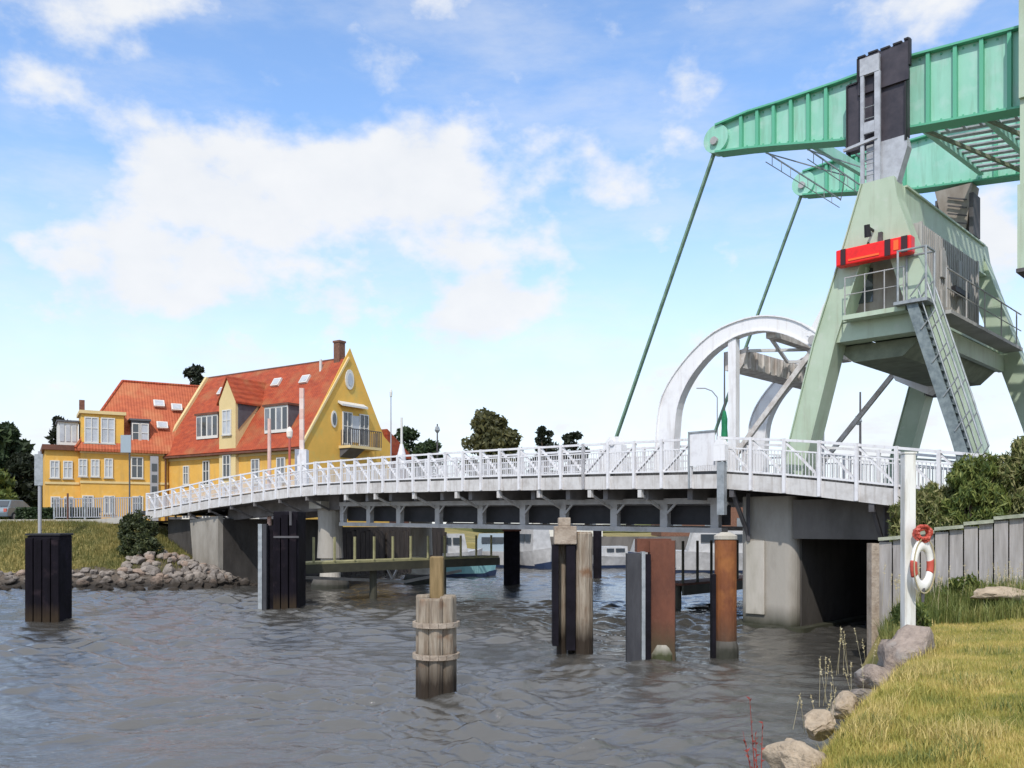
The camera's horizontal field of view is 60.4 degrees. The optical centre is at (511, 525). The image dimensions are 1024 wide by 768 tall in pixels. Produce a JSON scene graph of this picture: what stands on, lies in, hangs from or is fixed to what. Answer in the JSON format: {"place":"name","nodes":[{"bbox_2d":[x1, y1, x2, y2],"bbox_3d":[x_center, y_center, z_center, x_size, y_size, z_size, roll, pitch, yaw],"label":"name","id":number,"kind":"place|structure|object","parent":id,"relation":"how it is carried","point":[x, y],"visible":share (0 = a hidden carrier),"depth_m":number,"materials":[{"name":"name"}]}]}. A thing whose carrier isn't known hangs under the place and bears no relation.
{"place":"outdoors","nodes":[
{"label":"outdoors","id":0,"kind":"place"},
{"bbox_2d":[0,519,650,572],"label":"bank","id":1,"kind":"structure","parent":0,"point":[470,539],"depth_m":49.20,"materials":[{"name":"green plant"}]},
{"bbox_2d":[0,468,19,518],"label":"tree","id":2,"kind":"object","parent":1,"relation":"on","point":[7,484],"visible":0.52,"depth_m":77.59,"materials":[{"name":"green plant"}]},
{"bbox_2d":[0,420,35,478],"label":"tree","id":3,"kind":"object","parent":1,"relation":"on","point":[11,442],"visible":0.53,"depth_m":84.53,"materials":[{"name":"green plant"}]},
{"bbox_2d":[2,450,42,506],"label":"tree","id":4,"kind":"object","parent":1,"relation":"on","point":[19,465],"visible":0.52,"depth_m":80.89,"materials":[{"name":"green plant"}]},
{"bbox_2d":[34,451,42,532],"bbox_3d":[-24.900,-1.700,46.384,0.440,4.400,0.209,0,0,0],"label":"road sign","id":5,"kind":"object","parent":1,"relation":"on","point":[38,469],"visible":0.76,"depth_m":46.28,"materials":[{"name":"grey metal"}]},
{"bbox_2d":[45,415,67,444],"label":"tree","id":6,"kind":"object","parent":1,"relation":"on","point":[52,435],"visible":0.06,"depth_m":83.48,"materials":[{"name":"green plant"}]},
{"bbox_2d":[14,507,102,518],"bbox_3d":[-29.898,-0.675,58.000,5.387,1.140,1.189,0,0,0],"label":"hedge","id":7,"kind":"object","parent":1,"relation":"on","point":[28,513],"visible":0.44,"depth_m":57.56,"materials":[{"name":"green plant"}]},
{"bbox_2d":[0,516,144,523],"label":"kerb","id":8,"kind":"structure","parent":1,"relation":"on","point":[113,520],"depth_m":52.37,"materials":[{"name":"grey concrete"}]},
{"bbox_2d":[53,496,140,523],"bbox_3d":[-25.222,-0.925,53.460,7.558,1.650,0.265,0,0,26],"label":"street railing","id":9,"kind":"object","parent":1,"relation":"on","point":[55,507],"visible":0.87,"depth_m":53.59,"materials":[{"name":"grey metal"}]},
{"bbox_2d":[40,380,198,520],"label":"yellow house","id":10,"kind":"structure","parent":1,"relation":"on","point":[92,461],"depth_m":68.99,"materials":[{"name":"paint"}]},
{"bbox_2d":[49,460,60,478],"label":"window","id":11,"kind":"structure","parent":10,"relation":"in","point":[54,464],"depth_m":67.09,"materials":[{"name":"white"}]},
{"bbox_2d":[62,461,73,479],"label":"window","id":12,"kind":"structure","parent":10,"relation":"in","point":[67,465],"depth_m":67.55,"materials":[{"name":"white wood"}]},
{"bbox_2d":[77,459,87,477],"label":"window","id":13,"kind":"structure","parent":10,"relation":"in","point":[82,463],"depth_m":67.50,"materials":[{"name":"white"}]},
{"bbox_2d":[90,459,99,477],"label":"window","id":14,"kind":"structure","parent":10,"relation":"in","point":[95,463],"depth_m":67.95,"materials":[{"name":"white wood"}]},
{"bbox_2d":[103,458,113,478],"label":"window","id":15,"kind":"structure","parent":10,"relation":"in","point":[108,462],"depth_m":68.40,"materials":[{"name":"white"}]},
{"bbox_2d":[130,457,143,479],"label":"window","id":16,"kind":"structure","parent":10,"relation":"in","point":[136,462],"depth_m":69.40,"materials":[{"name":"white"}]},
{"bbox_2d":[0,558,241,589],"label":"shore gravel","id":17,"kind":"structure","parent":1,"relation":"on","point":[114,576],"depth_m":42.21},
{"bbox_2d":[117,532,164,557],"bbox_3d":[-19.078,1.213,45.246,2.410,1.812,1.600,0,0,0],"label":"bush","id":18,"kind":"object","parent":17,"relation":"on","point":[143,544],"visible":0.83,"depth_m":45.01,"materials":[{"name":"green plant"}]},
{"bbox_2d":[121,435,130,512],"bbox_3d":[-23.221,-2.875,52.975,0.620,5.107,0.150,0,0,0],"label":"road sign","id":19,"kind":"object","parent":1,"relation":"on","point":[125,443],"visible":0.78,"depth_m":52.90,"materials":[{"name":"metal"}]},
{"bbox_2d":[117,509,158,554],"bbox_3d":[-19.711,0.429,46.227,2.226,2.592,1.835,0,0,0],"label":"bush","id":20,"kind":"object","parent":1,"relation":"on","point":[129,524],"visible":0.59,"depth_m":45.95,"materials":[{"name":"green plant"}]},
{"bbox_2d":[182,363,204,384],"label":"tree","id":21,"kind":"object","parent":1,"relation":"on","point":[192,373],"visible":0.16,"depth_m":83.46,"materials":[{"name":"green plant"}]},
{"bbox_2d":[163,340,410,526],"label":"yellow house","id":22,"kind":"structure","parent":1,"relation":"on","point":[221,427],"depth_m":66.21,"materials":[{"name":"paint"}]},
{"bbox_2d":[202,460,209,485],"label":"window","id":23,"kind":"structure","parent":22,"relation":"in","point":[205,464],"depth_m":68.06,"materials":[{"name":"white"}]},
{"bbox_2d":[250,459,259,484],"bbox_3d":[-18.942,-3.960,64.892,1.020,1.880,0.147,0,0,34],"label":"window","id":24,"kind":"structure","parent":22,"relation":"in","point":[255,463],"depth_m":64.87,"materials":[{"name":"white wood"}]},
{"bbox_2d":[276,457,285,482],"bbox_3d":[-16.659,-3.960,63.356,1.020,1.880,0.147,0,0,34],"label":"window","id":25,"kind":"structure","parent":22,"relation":"in","point":[280,461],"depth_m":63.33,"materials":[{"name":"white wood"}]},
{"bbox_2d":[342,411,352,444],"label":"window","id":26,"kind":"structure","parent":22,"relation":"in","point":[347,417],"depth_m":65.15,"materials":[{"name":"white"}]},
{"bbox_2d":[345,370,353,389],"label":"window","id":27,"kind":"structure","parent":22,"relation":"in","point":[349,377],"depth_m":65.28,"materials":[{"name":"white glass"}]},
{"bbox_2d":[359,414,368,446],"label":"window","id":28,"kind":"structure","parent":22,"relation":"in","point":[363,419],"depth_m":66.66,"materials":[{"name":"white"}]},
{"bbox_2d":[309,501,432,589],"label":"bridge pier","id":29,"kind":"structure","parent":1,"relation":"on","point":[329,528],"depth_m":41.58,"materials":[{"name":"concrete"}]},
{"bbox_2d":[136,462,458,579],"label":"bridge approach","id":30,"kind":"structure","parent":29,"relation":"on","point":[229,544],"depth_m":47.27,"materials":[{"name":"concrete"}]},
{"bbox_2d":[267,418,270,524],"bbox_3d":[-12.685,-2.788,46.000,0.217,5.576,0.217,0,0,0],"label":"raised road barrier","id":31,"kind":"object","parent":30,"relation":"on","point":[269,458],"visible":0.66,"depth_m":45.92,"materials":[{"name":"white metal"}]},
{"bbox_2d":[286,427,292,479],"bbox_3d":[-11.499,-2.616,45.500,0.345,4.957,0.345,0,0,0],"label":"street lamp","id":32,"kind":"object","parent":30,"relation":"on","point":[289,432],"visible":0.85,"depth_m":45.44,"materials":[{"name":"red"}]},
{"bbox_2d":[295,388,308,486],"bbox_3d":[-11.104,-4.071,46.500,0.600,6.343,0.600,0,0,0],"label":"road barrier","id":33,"kind":"object","parent":30,"relation":"on","point":[301,454],"visible":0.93,"depth_m":46.39,"materials":[{"name":"white metal"}]},
{"bbox_2d":[397,417,405,469],"bbox_3d":[-5.269,-3.907,42.000,0.440,2.469,0.418,0,0,0],"label":"signal mast","id":34,"kind":"object","parent":30,"relation":"on","point":[401,450],"visible":0.74,"depth_m":41.94,"materials":[{"name":"white metal"}]},
{"bbox_2d":[343,527,446,574],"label":"quay wall","id":35,"kind":"structure","parent":1,"relation":"on","point":[364,536],"depth_m":54.80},
{"bbox_2d":[458,407,523,475],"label":"tree","id":36,"kind":"object","parent":1,"relation":"on","point":[491,431],"visible":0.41,"depth_m":123.08,"materials":[{"name":"green plant"}]},
{"bbox_2d":[550,536,688,551],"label":"quay wall","id":37,"kind":"structure","parent":1,"relation":"on","point":[617,541],"depth_m":78.20,"materials":[{"name":"concrete"}]},
{"bbox_2d":[737,496,889,632],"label":"bridge pier","id":38,"kind":"structure","parent":1,"relation":"on","point":[792,584],"depth_m":25.81,"materials":[{"name":"concrete"}]},
{"bbox_2d":[717,436,1008,585],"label":"bridge approach","id":39,"kind":"structure","parent":38,"relation":"on","point":[855,508],"depth_m":23.83,"materials":[{"name":"metal"}]},
{"bbox_2d":[713,439,727,514],"bbox_3d":[6.001,-1.380,25.277,0.370,2.160,0.200,0,0,44],"label":"control box","id":40,"kind":"object","parent":39,"relation":"attached to","point":[720,449],"visible":1,"depth_m":25.18,"materials":[{"name":"white paint"}]},
{"bbox_2d":[721,352,727,461],"bbox_3d":[6.203,-3.325,25.680,0.196,3.450,0.197,0,0,44],"label":"flag pole","id":41,"kind":"object","parent":39,"relation":"on","point":[724,429],"visible":0.69,"depth_m":25.63,"materials":[{"name":"metal"}]},
{"bbox_2d":[787,175,1023,483],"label":"bridge tower","id":42,"kind":"structure","parent":39,"relation":"on","point":[890,207],"depth_m":23.97,"materials":[{"name":"green metal"}]},
{"bbox_2d":[836,232,914,268],"bbox_3d":[9.392,-7.220,22.766,1.920,0.760,0.425,0,0,44],"label":"sign box","id":43,"kind":"object","parent":42,"relation":"attached to","point":[880,250],"visible":1,"depth_m":22.62,"materials":[{"name":"red metal"}]},
{"bbox_2d":[843,37,911,183],"bbox_3d":[9.624,-10.680,23.146,1.690,3.660,0.515,0,0,44],"label":"pivot housing","id":44,"kind":"object","parent":42,"relation":"on","point":[878,111],"visible":1,"depth_m":22.97,"materials":[{"name":"black metal"}]},
{"bbox_2d":[704,0,1023,277],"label":"balance beam","id":45,"kind":"structure","parent":44,"relation":"attached to","point":[967,108],"depth_m":24.48,"materials":[{"name":"green metal"}]},
{"bbox_2d":[615,154,715,436],"bbox_3d":[4.875,-7.240,28.383,3.995,8.788,0.195,0,0,44],"label":"lifting rod","id":46,"kind":"object","parent":45,"relation":"hanging from","point":[680,250],"visible":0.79,"depth_m":28.22,"materials":[{"name":"green metal"}]},
{"bbox_2d":[315,315,893,532],"bbox_3d":[2.662,-2.974,35.026,23.059,6.427,9.281,0,0,44],"label":"bascule leaf","id":47,"kind":"object","parent":46,"relation":"hanging from","point":[614,491],"visible":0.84,"depth_m":29.82,"materials":[{"name":"metal"}]},
{"bbox_2d":[688,430,715,487],"bbox_3d":[5.568,-1.935,25.815,0.900,1.670,0.080,0,0,44],"label":"notice board","id":48,"kind":"object","parent":47,"relation":"attached to","point":[700,447],"visible":1,"depth_m":25.83,"materials":[{"name":"metal"}]},
{"bbox_2d":[714,196,801,434],"bbox_3d":[8.952,-7.390,32.649,3.996,9.087,0.195,0,0,44],"label":"lifting rod","id":49,"kind":"object","parent":45,"relation":"hanging from","point":[770,278],"visible":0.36,"depth_m":32.07,"materials":[{"name":"green metal"}]},
{"bbox_2d":[856,221,978,323],"bbox_3d":[11.571,-6.690,25.155,2.190,2.380,4.900,0,0,44],"label":"machine cabin","id":50,"kind":"object","parent":42,"relation":"on","point":[955,259],"visible":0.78,"depth_m":23.93,"materials":[{"name":"grey metal"}]},
{"bbox_2d":[859,268,872,303],"bbox_3d":[9.497,-6.450,23.774,0.500,0.900,0.038,0,0,44],"label":"window","id":51,"kind":"structure","parent":50,"relation":"in","point":[869,281],"depth_m":23.67,"materials":[{"name":"grey glass"}]},
{"bbox_2d":[856,259,902,312],"bbox_3d":[9.791,-6.360,23.574,1.400,1.480,0.075,0,0,44],"label":"cabin door","id":52,"kind":"structure","parent":50,"relation":"in","point":[890,277],"depth_m":23.45,"materials":[{"name":"grey metal"}]},
{"bbox_2d":[893,244,989,460],"bbox_3d":[10.495,-4.085,21.546,2.020,5.546,0.672,0,0,44],"label":"access stair","id":53,"kind":"object","parent":42,"relation":"attached to","point":[941,382],"visible":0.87,"depth_m":21.48,"materials":[{"name":"metal"}]},
{"bbox_2d":[935,183,979,238],"bbox_3d":[14.065,-9.750,27.808,1.130,1.700,0.760,0,0,44],"label":"pivot housing","id":54,"kind":"object","parent":42,"relation":"on","point":[960,205],"visible":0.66,"depth_m":27.48,"materials":[{"name":"grey metal"}]},
{"bbox_2d":[0,532,866,767],"bbox_3d":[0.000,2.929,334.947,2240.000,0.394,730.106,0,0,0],"label":"water","id":55,"kind":"structure","parent":0,"point":[217,677],"depth_m":16.40,"materials":[{"name":"grey liquid"}]},
{"bbox_2d":[25,533,73,621],"bbox_3d":[-14.665,2.228,28.175,1.170,3.944,1.550,0,0,0],"label":"mooring dolphin","id":56,"kind":"object","parent":55,"relation":"in","point":[48,577],"visible":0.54,"depth_m":27.40,"materials":[{"name":"black wood"}]},
{"bbox_2d":[258,511,305,609],"bbox_3d":[-8.325,1.850,32.025,1.450,4.700,1.350,0,0,0],"label":"mooring dolphin","id":57,"kind":"object","parent":55,"relation":"in","point":[282,562],"visible":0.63,"depth_m":31.40,"materials":[{"name":"black wood"}]},
{"bbox_2d":[306,535,499,598],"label":"fender walkway","id":58,"kind":"structure","parent":55,"relation":"in","point":[373,566],"depth_m":35.87,"materials":[{"name":"green wood"}]},
{"bbox_2d":[306,569,461,582],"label":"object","id":59,"kind":"object","parent":58,"relation":"attached to","point":[379,580],"visible":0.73,"depth_m":37.55,"materials":[{"name":"grey metal"}]},
{"bbox_2d":[412,556,459,698],"bbox_3d":[-1.310,2.370,15.200,0.819,3.660,0.808,0,0,0],"label":"mooring dolphin","id":60,"kind":"object","parent":55,"relation":"in","point":[436,653],"visible":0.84,"depth_m":14.94,"materials":[{"name":"brown wood"}]},
{"bbox_2d":[443,534,482,555],"bbox_3d":[-4.400,1.940,60.500,5.000,2.720,2.100,0,0,-20],"label":"motor boat","id":61,"kind":"object","parent":55,"relation":"on","point":[453,544],"visible":0.24,"depth_m":60.01,"materials":[{"name":"white plastic"}]},
{"bbox_2d":[446,565,496,576],"bbox_3d":[-2.850,2.686,51.500,4.000,1.227,1.500,0,0,-12],"label":"rowing boat","id":62,"kind":"object","parent":55,"relation":"on","point":[479,571],"visible":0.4,"depth_m":51.07,"materials":[{"name":"blue"}]},
{"bbox_2d":[467,533,503,567],"bbox_3d":[-1.900,1.942,63.500,5.500,2.715,2.200,0,0,20],"label":"motor boat","id":63,"kind":"object","parent":55,"relation":"on","point":[483,540],"visible":0.28,"depth_m":62.41,"materials":[{"name":"white plastic"}]},
{"bbox_2d":[502,529,520,584],"bbox_3d":[-0.010,2.200,44.600,0.940,4.000,1.000,0,0,0],"label":"mooring dolphin","id":64,"kind":"object","parent":55,"relation":"in","point":[511,556],"visible":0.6,"depth_m":44.20,"materials":[{"name":"black wood"}]},
{"bbox_2d":[520,529,551,568],"bbox_3d":[1.700,1.799,62.000,2.200,3.002,4.600,0,0,-25],"label":"motor boat","id":65,"kind":"object","parent":55,"relation":"on","point":[535,549],"visible":0.69,"depth_m":61.11,"materials":[{"name":"white"}]},
{"bbox_2d":[552,518,592,654],"bbox_3d":[1.423,2.010,20.814,0.966,4.380,0.928,0,0,0],"label":"mooring dolphin","id":66,"kind":"object","parent":55,"relation":"in","point":[572,589],"visible":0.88,"depth_m":20.40,"materials":[{"name":"brown wood"}]},
{"bbox_2d":[593,531,601,578],"bbox_3d":[4.800,2.225,49.500,0.480,3.950,0.480,0,0,0],"label":"mooring dolphin","id":67,"kind":"object","parent":55,"relation":"in","point":[597,554],"visible":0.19,"depth_m":49.30,"materials":[{"name":"black wood"}]},
{"bbox_2d":[602,546,627,567],"bbox_3d":[6.900,2.390,62.500,4.600,1.820,1.900,0,0,-20],"label":"motor boat","id":68,"kind":"object","parent":55,"relation":"on","point":[613,556],"visible":0.41,"depth_m":61.85,"materials":[{"name":"white"}]},
{"bbox_2d":[626,539,675,661],"bbox_3d":[3.105,2.250,19.715,1.150,3.900,0.770,0,0,0],"label":"mooring dolphin","id":69,"kind":"object","parent":55,"relation":"in","point":[651,604],"visible":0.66,"depth_m":19.45,"materials":[{"name":"brown metal"}]},
{"bbox_2d":[645,531,742,572],"bbox_3d":[12.300,1.785,56.000,8.000,3.030,2.800,0,0,5],"label":"motor boat","id":70,"kind":"object","parent":55,"relation":"on","point":[703,539],"visible":0.27,"depth_m":54.99,"materials":[{"name":"white plastic"}]},
{"bbox_2d":[676,540,742,608],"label":"fender walkway","id":71,"kind":"structure","parent":55,"relation":"in","point":[697,585],"depth_m":31.71,"materials":[{"name":"black wood"}]},
{"bbox_2d":[710,532,738,658],"bbox_3d":[4.815,2.178,19.900,0.630,4.045,0.600,0,0,0],"label":"mooring dolphin","id":72,"kind":"object","parent":55,"relation":"in","point":[723,613],"visible":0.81,"depth_m":19.70,"materials":[{"name":"metal"}]},
{"bbox_2d":[0,0,1023,523],"label":"sky","id":73,"kind":"structure","parent":0,"point":[490,203],"materials":[{"name":"blue"}]},
{"bbox_2d":[452,524,650,531],"bbox_3d":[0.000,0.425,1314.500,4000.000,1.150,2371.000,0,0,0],"label":"ground","id":74,"kind":"structure","parent":0,"point":[481,530],"depth_m":129.00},
{"bbox_2d":[393,425,432,522],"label":"tree","id":75,"kind":"object","parent":74,"relation":"on","point":[410,435],"visible":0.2,"depth_m":129.82,"materials":[{"name":"green plant"}]},
{"bbox_2d":[409,438,445,506],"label":"tree","id":76,"kind":"object","parent":74,"relation":"on","point":[431,445],"visible":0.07,"depth_m":136.39,"materials":[{"name":"green plant"}]},
{"bbox_2d":[528,425,558,473],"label":"tree","id":77,"kind":"object","parent":74,"relation":"on","point":[541,432],"visible":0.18,"depth_m":139.37,"materials":[{"name":"green plant"}]},
{"bbox_2d":[561,431,589,472],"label":"tree","id":78,"kind":"object","parent":74,"relation":"on","point":[569,438],"visible":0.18,"depth_m":142.13,"materials":[{"name":"green plant"}]},
{"bbox_2d":[651,507,742,535],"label":"harbour shed","id":79,"kind":"structure","parent":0,"point":[735,520],"depth_m":96.00,"materials":[{"name":"brown brick"}]},
{"bbox_2d":[811,593,1023,767],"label":"bank","id":80,"kind":"structure","parent":0,"point":[869,658],"depth_m":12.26,"materials":[{"name":"green plant"}]},
{"bbox_2d":[742,696,764,767],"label":"dock plant","id":81,"kind":"object","parent":80,"relation":"on","point":[746,750],"visible":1,"depth_m":6.89,"materials":[{"name":"red plant"}]},
{"bbox_2d":[762,740,826,767],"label":"rock","id":82,"kind":"object","parent":80,"relation":"on","point":[791,754],"visible":0.91,"depth_m":7.64,"materials":[{"name":"stone"}]},
{"bbox_2d":[803,709,835,740],"bbox_3d":[3.369,2.188,9.637,0.330,0.359,0.522,0,0,15],"label":"rock","id":83,"kind":"object","parent":80,"relation":"on","point":[819,724],"visible":0.98,"depth_m":9.53,"materials":[{"name":"stone"}]},
{"bbox_2d":[819,656,863,705],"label":"seeding grass","id":84,"kind":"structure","parent":80,"relation":"on","point":[832,677],"depth_m":11.95,"materials":[{"name":"plant"}]},
{"bbox_2d":[830,691,857,719],"bbox_3d":[3.994,2.185,10.562,0.377,0.358,0.444,0,0,12],"label":"rock","id":85,"kind":"object","parent":80,"relation":"on","point":[849,699],"visible":0.7,"depth_m":10.48,"materials":[{"name":"stone"}]},
{"bbox_2d":[836,627,875,674],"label":"seeding grass","id":86,"kind":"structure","parent":80,"relation":"on","point":[845,647],"depth_m":13.53,"materials":[{"name":"plant"}]},
{"bbox_2d":[850,688,873,702],"bbox_3d":[4.783,2.308,11.769,0.412,0.254,0.546,15,-15,-40],"label":"rock","id":87,"kind":"object","parent":80,"relation":"on","point":[861,693],"visible":0.3,"depth_m":11.71,"materials":[{"name":"grey stone"}]},
{"bbox_2d":[854,664,892,688],"bbox_3d":[5.241,2.203,12.639,0.662,0.451,0.646,0,0,-35],"label":"rock","id":88,"kind":"object","parent":80,"relation":"on","point":[871,672],"visible":0.52,"depth_m":12.45,"materials":[{"name":"grey stone"}]},
{"bbox_2d":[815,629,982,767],"bbox_3d":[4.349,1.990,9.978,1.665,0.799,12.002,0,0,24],"label":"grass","id":89,"kind":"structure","parent":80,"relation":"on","point":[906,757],"depth_m":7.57,"materials":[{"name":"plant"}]},
{"bbox_2d":[877,624,934,671],"bbox_3d":[5.837,1.973,13.052,0.682,1.026,1.253,0,0,40],"label":"rock","id":90,"kind":"object","parent":80,"relation":"on","point":[905,639],"visible":0.52,"depth_m":12.75,"materials":[{"name":"grey stone"}]},
{"bbox_2d":[899,452,920,627],"bbox_3d":[6.328,0.469,13.935,0.256,3.263,0.330,0,0,0],"label":"lifebuoy post","id":91,"kind":"object","parent":80,"relation":"on","point":[907,527],"visible":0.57,"depth_m":13.91,"materials":[{"name":"metal"}]},
{"bbox_2d":[912,524,932,601],"bbox_3d":[6.428,0.593,13.761,0.287,1.215,0.183,0,0,0],"label":"throw line","id":92,"kind":"object","parent":91,"relation":"hanging from","point":[918,529],"visible":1,"depth_m":13.72,"materials":[{"name":"fabric"}]},
{"bbox_2d":[910,539,935,593],"bbox_3d":[6.422,0.630,13.776,0.514,0.877,0.114,0,0,-28],"label":"lifebuoy","id":93,"kind":"object","parent":91,"relation":"hanging from","point":[925,582],"visible":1,"depth_m":13.74,"materials":[{"name":"plastic"}]},
{"bbox_2d":[888,602,932,627],"bbox_3d":[6.757,1.576,14.892,0.724,0.655,0.741,0,0,0],"label":"bush","id":94,"kind":"object","parent":80,"relation":"on","point":[922,617],"visible":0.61,"depth_m":14.76,"materials":[{"name":"green plant"}]},
{"bbox_2d":[882,565,950,607],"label":"seeding grass","id":95,"kind":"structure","parent":80,"relation":"on","point":[898,580],"depth_m":16.63,"materials":[{"name":"plant"}]},
{"bbox_2d":[867,512,1023,654],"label":"retaining wall","id":96,"kind":"structure","parent":80,"relation":"on","point":[880,555],"depth_m":17.94,"materials":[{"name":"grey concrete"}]},
{"bbox_2d":[875,572,1023,641],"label":"grass","id":97,"kind":"structure","parent":80,"relation":"on","point":[954,607],"depth_m":16.36,"materials":[{"name":"green plant"}]},
{"bbox_2d":[940,572,996,597],"bbox_3d":[8.986,1.276,17.316,1.087,0.759,0.581,0,0,0],"label":"bush","id":98,"kind":"object","parent":80,"relation":"on","point":[955,583],"visible":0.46,"depth_m":17.26,"materials":[{"name":"green plant"}]},
{"bbox_2d":[962,561,1023,592],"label":"seeding grass","id":99,"kind":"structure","parent":80,"relation":"on","point":[998,575],"depth_m":16.51,"materials":[{"name":"plant"}]},
{"bbox_2d":[970,586,1023,602],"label":"rock","id":100,"kind":"object","parent":80,"relation":"on","point":[990,593],"visible":0.75,"depth_m":16.12,"materials":[{"name":"stone"}]},
{"bbox_2d":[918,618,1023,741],"bbox_3d":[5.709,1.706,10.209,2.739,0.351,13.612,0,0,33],"label":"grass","id":101,"kind":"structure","parent":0,"point":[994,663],"depth_m":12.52,"materials":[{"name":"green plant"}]},
{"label":"embankment","id":102,"kind":"structure","parent":0,"visible":0},
{"bbox_2d":[885,479,969,555],"bbox_3d":[8.922,-0.112,18.734,1.811,1.757,1.561,0,0,0],"label":"shrub","id":103,"kind":"object","parent":102,"relation":"on","point":[930,495],"visible":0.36,"depth_m":18.39,"materials":[{"name":"green plant"}]},
{"bbox_2d":[938,452,1023,551],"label":"shrub","id":104,"kind":"object","parent":102,"relation":"on","point":[979,495],"visible":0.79,"depth_m":18.07,"materials":[{"name":"green plant"}]},
{"bbox_2d":[989,435,1023,527],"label":"shrub","id":105,"kind":"object","parent":102,"relation":"on","point":[1011,467],"visible":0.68,"depth_m":17.91,"materials":[{"name":"green plant"}]},
{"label":"road","id":106,"kind":"structure","parent":0,"visible":0},
{"bbox_2d":[0,500,29,518],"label":"parked car","id":107,"kind":"object","parent":106,"relation":"on","point":[7,508],"visible":0.52,"depth_m":59.46,"materials":[{"name":"paint"}]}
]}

